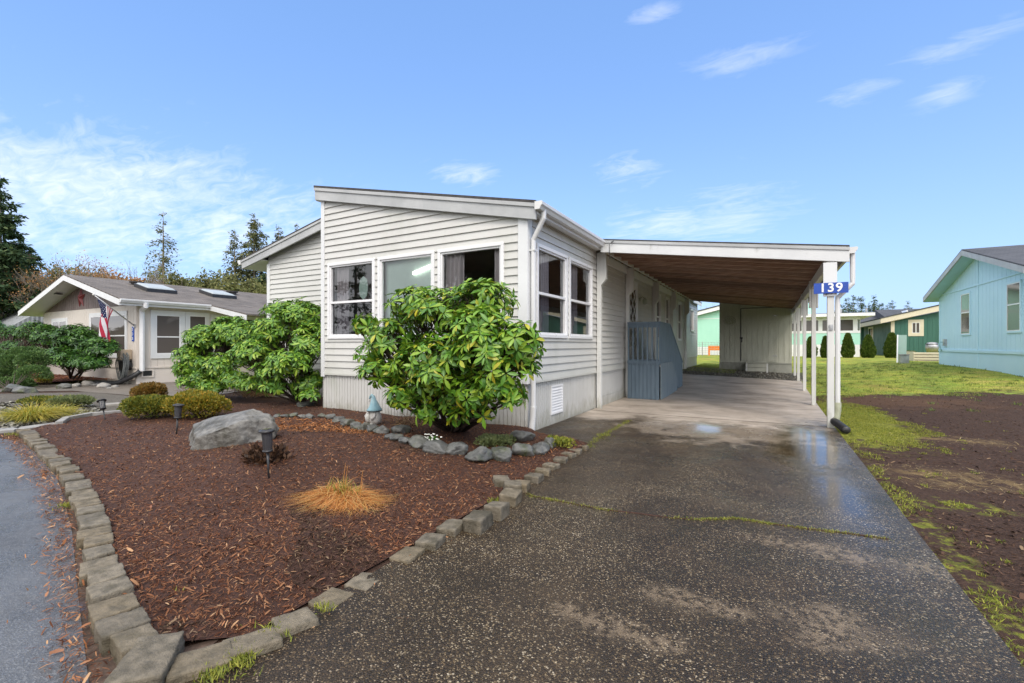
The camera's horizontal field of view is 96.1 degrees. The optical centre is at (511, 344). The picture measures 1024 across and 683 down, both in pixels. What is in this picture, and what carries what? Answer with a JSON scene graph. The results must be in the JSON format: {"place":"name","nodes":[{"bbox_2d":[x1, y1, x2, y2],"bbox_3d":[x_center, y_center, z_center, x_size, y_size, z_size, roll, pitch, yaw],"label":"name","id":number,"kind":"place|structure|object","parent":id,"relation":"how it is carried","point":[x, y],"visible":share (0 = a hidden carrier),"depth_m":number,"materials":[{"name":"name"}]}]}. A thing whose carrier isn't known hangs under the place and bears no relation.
{"place":"outdoors","nodes":[
{"label":"outdoors","id":0,"kind":"place"},
{"bbox_2d":[0,438,88,682],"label":"street","id":1,"kind":"structure","parent":0,"point":[22,526],"depth_m":2.60,"materials":[{"name":"grey asphalt"}]},
{"bbox_2d":[0,381,244,395],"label":"garden path","id":2,"kind":"structure","parent":0,"point":[123,389],"depth_m":13.72,"materials":[{"name":"grey concrete"}]},
{"bbox_2d":[0,355,1023,666],"bbox_3d":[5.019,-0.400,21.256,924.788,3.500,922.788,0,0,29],"label":"ground","id":3,"kind":"structure","parent":0,"point":[962,571],"depth_m":5.27,"materials":[{"name":"green plant"}]},
{"bbox_2d":[0,320,40,349],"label":"rhododendron bush","id":4,"kind":"object","parent":3,"relation":"on","point":[9,338],"visible":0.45,"depth_m":19.84,"materials":[{"name":"green plant"}]},
{"bbox_2d":[0,311,42,326],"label":"house","id":5,"kind":"structure","parent":3,"relation":"on","point":[15,319],"depth_m":39.02,"materials":[{"name":"beige"}]},
{"bbox_2d":[0,178,48,319],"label":"conifer tree","id":6,"kind":"object","parent":3,"relation":"on","point":[10,258],"visible":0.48,"depth_m":41.74,"materials":[{"name":"green plant"}]},
{"bbox_2d":[0,346,53,391],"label":"bush","id":7,"kind":"object","parent":3,"relation":"on","point":[27,360],"visible":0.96,"depth_m":14.60,"materials":[{"name":"green plant"}]},
{"bbox_2d":[0,251,100,305],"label":"bare tree","id":8,"kind":"object","parent":3,"relation":"on","point":[28,277],"visible":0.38,"depth_m":41.80,"materials":[{"name":"brown plant"}]},
{"bbox_2d":[0,392,129,426],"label":"gravel garden","id":9,"kind":"object","parent":3,"relation":"on","point":[110,398],"visible":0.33,"depth_m":11.90,"materials":[{"name":"grey gravel"}]},
{"bbox_2d":[14,394,61,405],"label":"shrub","id":10,"kind":"object","parent":9,"relation":"on","point":[34,399],"visible":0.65,"depth_m":9.76,"materials":[{"name":"green plant"}]},
{"bbox_2d":[0,400,83,423],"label":"ornamental grass","id":11,"kind":"object","parent":9,"relation":"on","point":[34,412],"depth_m":7.93,"materials":[{"name":"plant"}]},
{"bbox_2d":[0,401,100,427],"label":"garden pebbles","id":12,"kind":"object","parent":9,"relation":"on","point":[11,423],"visible":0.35,"depth_m":8.93,"materials":[{"name":"grey gravel"}]},
{"bbox_2d":[45,394,96,407],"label":"shrub","id":13,"kind":"object","parent":9,"relation":"on","point":[74,400],"visible":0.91,"depth_m":9.50,"materials":[{"name":"green plant"}]},
{"bbox_2d":[12,320,122,381],"bbox_3d":[-16.175,0.210,16.546,7.523,2.355,1.637,0,0,34],"label":"rhododendron bush","id":14,"kind":"object","parent":3,"relation":"on","point":[81,347],"visible":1,"depth_m":15.55,"materials":[{"name":"green plant"}]},
{"bbox_2d":[26,250,141,291],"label":"bare tree","id":15,"kind":"object","parent":3,"relation":"on","point":[102,273],"visible":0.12,"depth_m":43.93,"materials":[{"name":"brown plant"}]},
{"bbox_2d":[55,410,125,423],"bbox_3d":[-7.630,1.305,8.240,0.458,0.090,1.407,0,0,0],"label":"garden edging","id":16,"kind":"object","parent":3,"relation":"on","point":[64,419],"visible":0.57,"depth_m":8.31,"materials":[{"name":"grey concrete"}]},
{"bbox_2d":[16,438,219,682],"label":"leaf strip","id":17,"kind":"object","parent":3,"relation":"on","point":[111,665],"visible":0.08,"depth_m":2.08,"materials":[{"name":"brown plant"}]},
{"bbox_2d":[0,435,113,682],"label":"rust needle litter","id":18,"kind":"object","parent":17,"relation":"on","point":[75,643],"visible":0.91,"depth_m":2.57,"materials":[{"name":"brown plant"}]},
{"bbox_2d":[76,504,104,520],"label":"edging block","id":19,"kind":"structure","parent":17,"relation":"on","point":[85,510],"depth_m":3.54,"materials":[{"name":"concrete"}]},
{"bbox_2d":[76,525,111,549],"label":"edging block","id":20,"kind":"structure","parent":17,"relation":"on","point":[83,534],"depth_m":3.10,"materials":[{"name":"concrete"}]},
{"bbox_2d":[78,516,110,530],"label":"edging block","id":21,"kind":"structure","parent":17,"relation":"on","point":[93,523],"depth_m":3.26,"materials":[{"name":"concrete"}]},
{"bbox_2d":[82,544,114,561],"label":"edging block","id":22,"kind":"structure","parent":17,"relation":"on","point":[96,552],"depth_m":2.82,"materials":[{"name":"concrete"}]},
{"bbox_2d":[83,532,113,549],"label":"edging block","id":23,"kind":"structure","parent":17,"relation":"on","point":[95,541],"depth_m":2.96,"materials":[{"name":"concrete"}]},
{"bbox_2d":[79,554,118,585],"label":"edging block","id":24,"kind":"structure","parent":17,"relation":"on","point":[86,567],"depth_m":2.68,"materials":[{"name":"concrete"}]},
{"bbox_2d":[87,563,125,585],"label":"edging block","id":25,"kind":"structure","parent":17,"relation":"on","point":[108,573],"depth_m":2.54,"materials":[{"name":"concrete"}]},
{"bbox_2d":[86,576,134,604],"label":"edging block","id":26,"kind":"structure","parent":17,"relation":"on","point":[105,590],"depth_m":2.38,"materials":[{"name":"concrete"}]},
{"bbox_2d":[87,592,139,634],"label":"edging block","id":27,"kind":"structure","parent":17,"relation":"on","point":[128,602],"depth_m":2.24,"materials":[{"name":"concrete"}]},
{"bbox_2d":[93,607,150,656],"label":"edging block","id":28,"kind":"structure","parent":17,"relation":"on","point":[105,629],"depth_m":2.08,"materials":[{"name":"concrete"}]},
{"bbox_2d":[109,623,158,665],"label":"edging block","id":29,"kind":"structure","parent":17,"relation":"on","point":[121,644],"depth_m":1.98,"materials":[{"name":"concrete"}]},
{"bbox_2d":[18,274,266,384],"bbox_3d":[-11.172,-0.606,24.576,11.600,3.988,19.017,0,0,29],"label":"neighbour home","id":30,"kind":"object","parent":3,"relation":"on","point":[162,317],"visible":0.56,"depth_m":16.73,"materials":[{"name":"beige"}]},
{"bbox_2d":[89,311,127,357],"bbox_3d":[-14.608,-0.350,16.624,3.061,1.640,0.048,0,0,29],"label":"window","id":31,"kind":"structure","parent":30,"relation":"in","point":[117,325],"depth_m":16.26,"materials":[{"name":"white plastic"}]},
{"bbox_2d":[92,294,135,341],"bbox_3d":[-13.002,-0.843,15.073,0.087,1.537,1.192,0,0,24],"label":"flag on pole","id":32,"kind":"object","parent":30,"relation":"attached to","point":[106,310],"visible":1,"depth_m":14.81,"materials":[{"name":"fabric"}]},
{"bbox_2d":[115,349,131,379],"bbox_3d":[-13.136,0.742,15.606,0.648,1.148,0.350,0,0,29],"label":"hose reel","id":33,"kind":"object","parent":30,"relation":"attached to","point":[124,363],"visible":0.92,"depth_m":15.49,"materials":[{"name":"beige"}]},
{"bbox_2d":[150,310,184,358],"bbox_3d":[-12.233,-0.355,16.381,0.048,1.690,1.075,0,0,29],"label":"window","id":34,"kind":"structure","parent":30,"relation":"in","point":[166,327],"depth_m":16.30,"materials":[{"name":"glass"}]},
{"bbox_2d":[185,312,209,343],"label":"window","id":35,"kind":"structure","parent":30,"relation":"in","point":[192,319],"depth_m":17.15,"materials":[{"name":"white plastic"}]},
{"bbox_2d":[103,631,184,682],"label":"edging block","id":36,"kind":"structure","parent":3,"relation":"on","point":[148,659],"depth_m":1.85,"materials":[{"name":"concrete"}]},
{"bbox_2d":[129,381,167,396],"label":"heather shrub","id":37,"kind":"object","parent":3,"relation":"on","point":[149,388],"visible":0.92,"depth_m":10.46,"materials":[{"name":"brown plant"}]},
{"bbox_2d":[141,213,181,283],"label":"conifer tree","id":38,"kind":"object","parent":3,"relation":"on","point":[163,258],"visible":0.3,"depth_m":61.76,"materials":[{"name":"green plant"}]},
{"bbox_2d":[161,272,220,288],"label":"bare tree","id":39,"kind":"object","parent":3,"relation":"on","point":[173,278],"visible":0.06,"depth_m":52.05,"materials":[{"name":"green plant"}]},
{"bbox_2d":[140,265,244,288],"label":"bare tree","id":40,"kind":"object","parent":3,"relation":"on","point":[158,275],"visible":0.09,"depth_m":53.34,"materials":[{"name":"brown plant"}]},
{"bbox_2d":[165,640,231,682],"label":"edging block","id":41,"kind":"structure","parent":3,"relation":"on","point":[183,666],"depth_m":1.89,"materials":[{"name":"concrete"}]},
{"bbox_2d":[184,267,232,288],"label":"bare tree","id":42,"kind":"object","parent":3,"relation":"on","point":[207,283],"visible":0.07,"depth_m":56.80,"materials":[{"name":"plant"}]},
{"bbox_2d":[170,316,254,393],"bbox_3d":[-7.072,0.324,11.308,2.902,2.102,1.588,0,0,29],"label":"rhododendron bush","id":43,"kind":"object","parent":3,"relation":"on","point":[204,366],"visible":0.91,"depth_m":11.06,"materials":[{"name":"green plant"}]},
{"bbox_2d":[217,229,251,282],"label":"conifer tree","id":44,"kind":"object","parent":3,"relation":"on","point":[234,244],"visible":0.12,"depth_m":61.91,"materials":[{"name":"green plant"}]},
{"bbox_2d":[212,269,266,293],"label":"bare tree","id":45,"kind":"object","parent":3,"relation":"on","point":[256,285],"visible":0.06,"depth_m":48.80,"materials":[{"name":"green plant"}]},
{"bbox_2d":[222,213,268,288],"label":"conifer tree","id":46,"kind":"object","parent":3,"relation":"on","point":[253,244],"visible":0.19,"depth_m":63.71,"materials":[{"name":"green plant"}]},
{"bbox_2d":[222,627,283,664],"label":"edging block","id":47,"kind":"structure","parent":3,"relation":"on","point":[262,639],"depth_m":2.02,"materials":[{"name":"concrete"}]},
{"bbox_2d":[271,607,319,637],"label":"edging block","id":48,"kind":"structure","parent":3,"relation":"on","point":[302,619],"depth_m":2.18,"materials":[{"name":"concrete"}]},
{"bbox_2d":[4,432,608,682],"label":"weeds","id":49,"kind":"object","parent":3,"relation":"on","point":[243,658],"visible":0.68,"depth_m":1.91,"materials":[{"name":"green plant"}]},
{"bbox_2d":[31,397,587,641],"bbox_3d":[-3.179,1.243,6.820,9.140,0.188,5.222,0,0,41],"label":"mulch bed","id":50,"kind":"object","parent":3,"relation":"on","point":[248,591],"visible":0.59,"depth_m":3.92,"materials":[{"name":"brown wood"}]},
{"bbox_2d":[116,394,170,418],"bbox_3d":[-6.396,1.103,8.112,0.947,0.477,0.833,0,0,29],"label":"heather shrub","id":51,"kind":"object","parent":50,"relation":"on","point":[147,406],"visible":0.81,"depth_m":7.88,"materials":[{"name":"green plant"}]},
{"bbox_2d":[158,388,232,418],"bbox_3d":[-5.566,1.056,8.105,1.369,0.573,1.034,0,0,29],"label":"heather shrub","id":52,"kind":"object","parent":50,"relation":"on","point":[195,401],"visible":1,"depth_m":7.85,"materials":[{"name":"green plant"}]},
{"bbox_2d":[188,409,279,449],"bbox_3d":[-3.466,1.229,5.672,1.242,0.771,0.791,-3,10,4],"label":"boulder","id":53,"kind":"object","parent":50,"relation":"on","point":[237,428],"visible":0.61,"depth_m":5.41,"materials":[{"name":"grey stone"}]},
{"bbox_2d":[238,442,294,464],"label":"wilted plant","id":54,"kind":"object","parent":50,"relation":"on","point":[254,454],"visible":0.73,"depth_m":4.64,"materials":[{"name":"brown plant"}]},
{"bbox_2d":[258,428,274,477],"bbox_3d":[-2.243,1.026,4.231,0.140,0.507,0.140,-1,2,12],"label":"path light","id":55,"kind":"object","parent":50,"relation":"on","point":[267,436],"visible":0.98,"depth_m":4.20,"materials":[{"name":"black plastic"}]},
{"bbox_2d":[224,296,322,402],"bbox_3d":[-4.895,0.165,9.816,2.649,2.360,1.547,0,0,29],"label":"rhododendron bush","id":56,"kind":"object","parent":50,"relation":"on","point":[286,321],"visible":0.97,"depth_m":9.40,"materials":[{"name":"green plant"}]},
{"bbox_2d":[0,420,578,682],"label":"fallen leaves","id":57,"kind":"object","parent":50,"relation":"on","point":[78,617],"visible":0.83,"depth_m":2.81,"materials":[{"name":"orange plant"}]},
{"bbox_2d":[275,416,373,433],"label":"orange bark chips","id":58,"kind":"object","parent":50,"relation":"on","point":[313,427],"visible":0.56,"depth_m":6.65,"materials":[{"name":"orange wood"}]},
{"bbox_2d":[279,463,402,518],"bbox_3d":[-1.409,1.115,3.817,1.260,0.295,0.968,0,0,29],"label":"dead grass clump","id":59,"kind":"object","parent":50,"relation":"on","point":[343,496],"visible":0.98,"depth_m":3.69,"materials":[{"name":"orange plant"}]},
{"bbox_2d":[365,394,381,424],"bbox_3d":[-2.140,1.002,7.148,0.240,0.475,0.256,0,0,29],"label":"garden gnome","id":60,"kind":"object","parent":50,"relation":"on","point":[373,414],"visible":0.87,"depth_m":7.08,"materials":[{"name":"ceramic"}]},
{"bbox_2d":[422,440,447,453],"bbox_3d":[-0.866,1.202,5.335,0.312,0.194,0.223,0,0,9],"label":"border rock","id":61,"kind":"object","parent":50,"relation":"on","point":[437,446],"visible":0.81,"depth_m":5.25,"materials":[{"name":"grey stone"}]},
{"bbox_2d":[350,277,546,432],"bbox_3d":[-0.959,0.252,6.128,3.224,2.200,1.431,0,0,29],"label":"rhododendron bush","id":62,"kind":"object","parent":50,"relation":"on","point":[472,354],"visible":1,"depth_m":5.67,"materials":[{"name":"green plant"}]},
{"bbox_2d":[445,442,467,455],"bbox_3d":[-0.621,1.206,5.303,0.255,0.184,0.225,0,0,7],"label":"border rock","id":63,"kind":"object","parent":50,"relation":"on","point":[458,448],"visible":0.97,"depth_m":5.22,"materials":[{"name":"grey stone"}]},
{"bbox_2d":[464,446,492,461],"bbox_3d":[-0.370,1.222,5.109,0.328,0.194,0.314,-4,-4,-22],"label":"border rock","id":64,"kind":"object","parent":50,"relation":"on","point":[481,454],"visible":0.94,"depth_m":5.02,"materials":[{"name":"grey stone"}]},
{"bbox_2d":[473,432,516,446],"bbox_3d":[-0.223,1.234,5.795,0.556,0.219,0.542,0,0,29],"label":"thrift cushion","id":65,"kind":"object","parent":50,"relation":"on","point":[486,438],"visible":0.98,"depth_m":5.70,"materials":[{"name":"green plant"}]},
{"bbox_2d":[491,446,511,461],"bbox_3d":[-0.127,1.252,5.157,0.266,0.199,0.253,0,0,7],"label":"border rock","id":66,"kind":"object","parent":50,"relation":"on","point":[502,454],"visible":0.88,"depth_m":5.08,"materials":[{"name":"grey stone"}]},
{"bbox_2d":[511,443,534,456],"bbox_3d":[0.137,1.234,5.351,0.311,0.172,0.266,11,-16,-26],"label":"border rock","id":67,"kind":"object","parent":50,"relation":"on","point":[523,449],"visible":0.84,"depth_m":5.26,"materials":[{"name":"grey stone"}]},
{"bbox_2d":[308,587,353,611],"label":"edging block","id":68,"kind":"structure","parent":3,"relation":"on","point":[337,596],"depth_m":2.41,"materials":[{"name":"concrete"}]},
{"bbox_2d":[344,572,377,590],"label":"edging block","id":69,"kind":"structure","parent":3,"relation":"on","point":[360,581],"depth_m":2.58,"materials":[{"name":"concrete"}]},
{"bbox_2d":[389,546,424,563],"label":"edging block","id":70,"kind":"structure","parent":3,"relation":"on","point":[403,555],"depth_m":2.89,"materials":[{"name":"concrete"}]},
{"bbox_2d":[415,533,445,550],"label":"edging block","id":71,"kind":"structure","parent":3,"relation":"on","point":[432,541],"depth_m":3.04,"materials":[{"name":"concrete"}]},
{"bbox_2d":[436,519,462,536],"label":"edging block","id":72,"kind":"structure","parent":3,"relation":"on","point":[452,527],"depth_m":3.26,"materials":[{"name":"concrete"}]},
{"bbox_2d":[237,185,701,430],"bbox_3d":[0.922,-0.881,17.183,9.467,4.661,18.910,0,0,29],"label":"mobile home","id":73,"kind":"object","parent":3,"relation":"on","point":[347,257],"visible":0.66,"depth_m":8.60,"materials":[{"name":"white"}]},
{"bbox_2d":[327,258,375,338],"bbox_3d":[-3.010,-0.845,8.775,1.268,1.470,0.205,0,0,29],"label":"window","id":74,"kind":"structure","parent":73,"relation":"in","point":[342,302],"depth_m":8.97,"materials":[{"name":"white plastic"}]},
{"bbox_2d":[377,250,434,336],"bbox_3d":[-1.833,-0.845,8.099,1.298,1.470,0.175,0,0,29],"label":"window","id":75,"kind":"structure","parent":73,"relation":"in","point":[402,270],"depth_m":8.24,"materials":[{"name":"glass"}]},
{"bbox_2d":[437,241,504,336],"bbox_3d":[-0.641,-0.845,7.443,1.276,1.470,0.195,0,0,29],"label":"window","id":76,"kind":"structure","parent":73,"relation":"in","point":[454,256],"depth_m":7.62,"materials":[{"name":"white plastic"}]},
{"bbox_2d":[536,243,567,337],"bbox_3d":[0.609,-0.845,7.718,0.205,1.470,1.243,0,0,29],"label":"window","id":77,"kind":"structure","parent":73,"relation":"in","point":[543,252],"depth_m":7.75,"materials":[{"name":"white plastic"}]},
{"bbox_2d":[561,257,592,338],"bbox_3d":[1.255,-0.845,8.873,0.205,1.470,1.235,0,0,29],"label":"window","id":78,"kind":"structure","parent":73,"relation":"in","point":[573,263],"depth_m":8.90,"materials":[{"name":"white plastic"}]},
{"bbox_2d":[630,281,637,358],"bbox_3d":[3.198,-0.645,12.156,0.090,2.090,1.020,0,0,29],"label":"door","id":79,"kind":"structure","parent":73,"relation":"in","point":[634,296],"depth_m":12.34,"materials":[{"name":"white plastic"}]},
{"bbox_2d":[592,374,826,426],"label":"carport slab","id":80,"kind":"structure","parent":3,"relation":"on","point":[750,399],"depth_m":10.49,"materials":[{"name":"concrete"}]},
{"bbox_2d":[627,321,682,399],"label":"porch steps","id":81,"kind":"structure","parent":80,"relation":"on","point":[648,378],"depth_m":11.23,"materials":[{"name":"blue paint"}]},
{"bbox_2d":[597,239,857,433],"bbox_3d":[6.589,-0.386,13.761,4.361,3.473,13.574,0,0,29],"label":"carport","id":82,"kind":"object","parent":80,"relation":"on","point":[784,275],"visible":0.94,"depth_m":9.89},
{"bbox_2d":[814,282,848,294],"bbox_3d":[5.101,-0.895,7.368,0.458,0.185,0.062,0,0,29],"label":"house number sign","id":83,"kind":"object","parent":82,"relation":"attached to","point":[833,287],"visible":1,"depth_m":7.34,"materials":[{"name":"blue metal"}]},
{"bbox_2d":[682,367,800,380],"bbox_3d":[9.082,1.124,18.237,4.400,0.209,4.500,0,0,29],"label":"gravel patch","id":84,"kind":"object","parent":3,"relation":"on","point":[738,373],"visible":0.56,"depth_m":17.35,"materials":[{"name":"grey gravel"}]},
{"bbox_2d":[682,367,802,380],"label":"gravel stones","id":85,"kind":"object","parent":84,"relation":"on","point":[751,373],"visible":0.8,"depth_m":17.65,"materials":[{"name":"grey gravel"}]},
{"bbox_2d":[719,303,791,372],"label":"storage shed","id":86,"kind":"structure","parent":3,"relation":"on","point":[757,334],"depth_m":19.46,"materials":[{"name":"white wood"}]},
{"bbox_2d":[740,307,776,361],"bbox_3d":[10.386,-0.411,19.410,1.394,2.300,0.071,0,0,29],"label":"door","id":87,"kind":"structure","parent":86,"relation":"in","point":[758,326],"depth_m":19.40,"materials":[{"name":"white wood"}]},
{"bbox_2d":[698,304,874,356],"bbox_3d":[20.654,-1.686,40.496,15.698,5.472,14.250,0,0,29],"label":"mint home","id":88,"kind":"object","parent":3,"relation":"on","point":[708,324],"visible":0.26,"depth_m":32.89,"materials":[{"name":"green paint"}]},
{"bbox_2d":[840,333,854,357],"bbox_3d":[21.465,0.086,29.434,0.850,1.728,0.850,0,0,29],"label":"arborvitae","id":89,"kind":"object","parent":3,"relation":"on","point":[847,348],"visible":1,"depth_m":29.25,"materials":[{"name":"green plant"}]},
{"bbox_2d":[859,334,876,357],"bbox_3d":[22.795,0.136,29.450,0.916,1.628,0.893,0,0,29],"label":"arborvitae","id":90,"kind":"object","parent":3,"relation":"on","point":[868,349],"visible":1,"depth_m":29.24,"materials":[{"name":"green plant"}]},
{"bbox_2d":[882,332,896,357],"bbox_3d":[24.306,0.066,29.429,0.988,1.768,0.973,0,0,29],"label":"arborvitae","id":91,"kind":"object","parent":3,"relation":"on","point":[889,348],"visible":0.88,"depth_m":29.26,"materials":[{"name":"green plant"}]},
{"bbox_2d":[860,305,938,354],"bbox_3d":[36.608,-1.425,42.025,8.750,5.550,24.000,0,0,29],"label":"green home","id":92,"kind":"object","parent":3,"relation":"on","point":[921,331],"visible":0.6,"depth_m":33.15,"materials":[{"name":"green wood"}]},
{"bbox_2d":[908,319,923,335],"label":"window","id":93,"kind":"structure","parent":92,"relation":"in","point":[915,327],"depth_m":33.01,"materials":[{"name":"beige paint"}]},
{"bbox_2d":[793,360,1023,415],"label":"lawn grass","id":94,"kind":"structure","parent":3,"relation":"on","point":[896,378],"depth_m":13.90,"materials":[{"name":"green plant"}]},
{"bbox_2d":[816,400,1023,666],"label":"moss patch","id":95,"kind":"object","parent":3,"relation":"on","point":[870,407],"visible":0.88,"depth_m":6.50,"materials":[{"name":"green plant"}]},
{"bbox_2d":[818,390,1023,598],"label":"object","id":96,"kind":"object","parent":3,"relation":"on","point":[1021,595],"visible":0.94,"depth_m":3.64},
{"bbox_2d":[906,351,938,360],"bbox_3d":[21.821,0.653,24.459,1.177,0.554,2.000,0,0,29],"label":"raised planter","id":97,"kind":"object","parent":3,"relation":"on","point":[923,356],"visible":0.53,"depth_m":23.68,"materials":[{"name":"beige paint"}]},
{"bbox_2d":[841,410,1023,615],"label":"soil weeds","id":98,"kind":"object","parent":3,"relation":"on","point":[1006,560],"visible":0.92,"depth_m":4.42,"materials":[{"name":"green plant"}]},
{"bbox_2d":[923,245,1023,376],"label":"blue home","id":99,"kind":"object","parent":3,"relation":"on","point":[977,294],"visible":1,"depth_m":15.69,"materials":[{"name":"paint"}]},
{"bbox_2d":[960,291,970,335],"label":"window","id":100,"kind":"structure","parent":99,"relation":"in","point":[965,298],"depth_m":17.14,"materials":[{"name":"glass"}]},
{"bbox_2d":[1006,279,1021,332],"bbox_3d":[15.009,-1.121,13.770,0.048,1.555,0.969,0,0,29],"label":"window","id":101,"kind":"structure","parent":99,"relation":"in","point":[1013,289],"depth_m":13.71,"materials":[{"name":"glass"}]},
{"bbox_2d":[0,0,1023,312],"label":"sky","id":102,"kind":"structure","parent":0,"point":[891,130],"materials":[{"name":"blue"}]},
{"bbox_2d":[184,410,1023,682],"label":"driveway","id":103,"kind":"structure","parent":0,"point":[527,589],"depth_m":2.52,"materials":[{"name":"grey asphalt"}]},
{"bbox_2d":[462,510,493,534],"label":"edging block","id":104,"kind":"structure","parent":103,"relation":"on","point":[479,522],"depth_m":3.29,"materials":[{"name":"concrete"}]},
{"bbox_2d":[484,501,509,520],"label":"edging block","id":105,"kind":"structure","parent":103,"relation":"on","point":[500,510],"depth_m":3.53,"materials":[{"name":"concrete"}]},
{"bbox_2d":[499,488,521,506],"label":"edging block","id":106,"kind":"structure","parent":103,"relation":"on","point":[512,497],"depth_m":3.83,"materials":[{"name":"concrete"}]},
{"bbox_2d":[526,493,887,538],"bbox_3d":[1.268,1.337,3.630,2.786,0.003,0.248,0,0,24],"label":"driveway crack","id":107,"kind":"object","parent":103,"relation":"on","point":[706,519],"visible":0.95,"depth_m":3.53,"materials":[{"name":"black asphalt"}]},
{"bbox_2d":[525,493,890,539],"bbox_3d":[1.277,1.329,3.620,2.824,0.024,0.283,0,0,23],"label":"crack moss","id":108,"kind":"object","parent":103,"relation":"on","point":[767,522],"visible":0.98,"depth_m":3.51,"materials":[{"name":"green plant"}]},
{"bbox_2d":[874,309,938,321],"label":"roof","id":109,"kind":"structure","parent":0,"point":[880,313],"depth_m":54.82,"materials":[{"name":"grey"}]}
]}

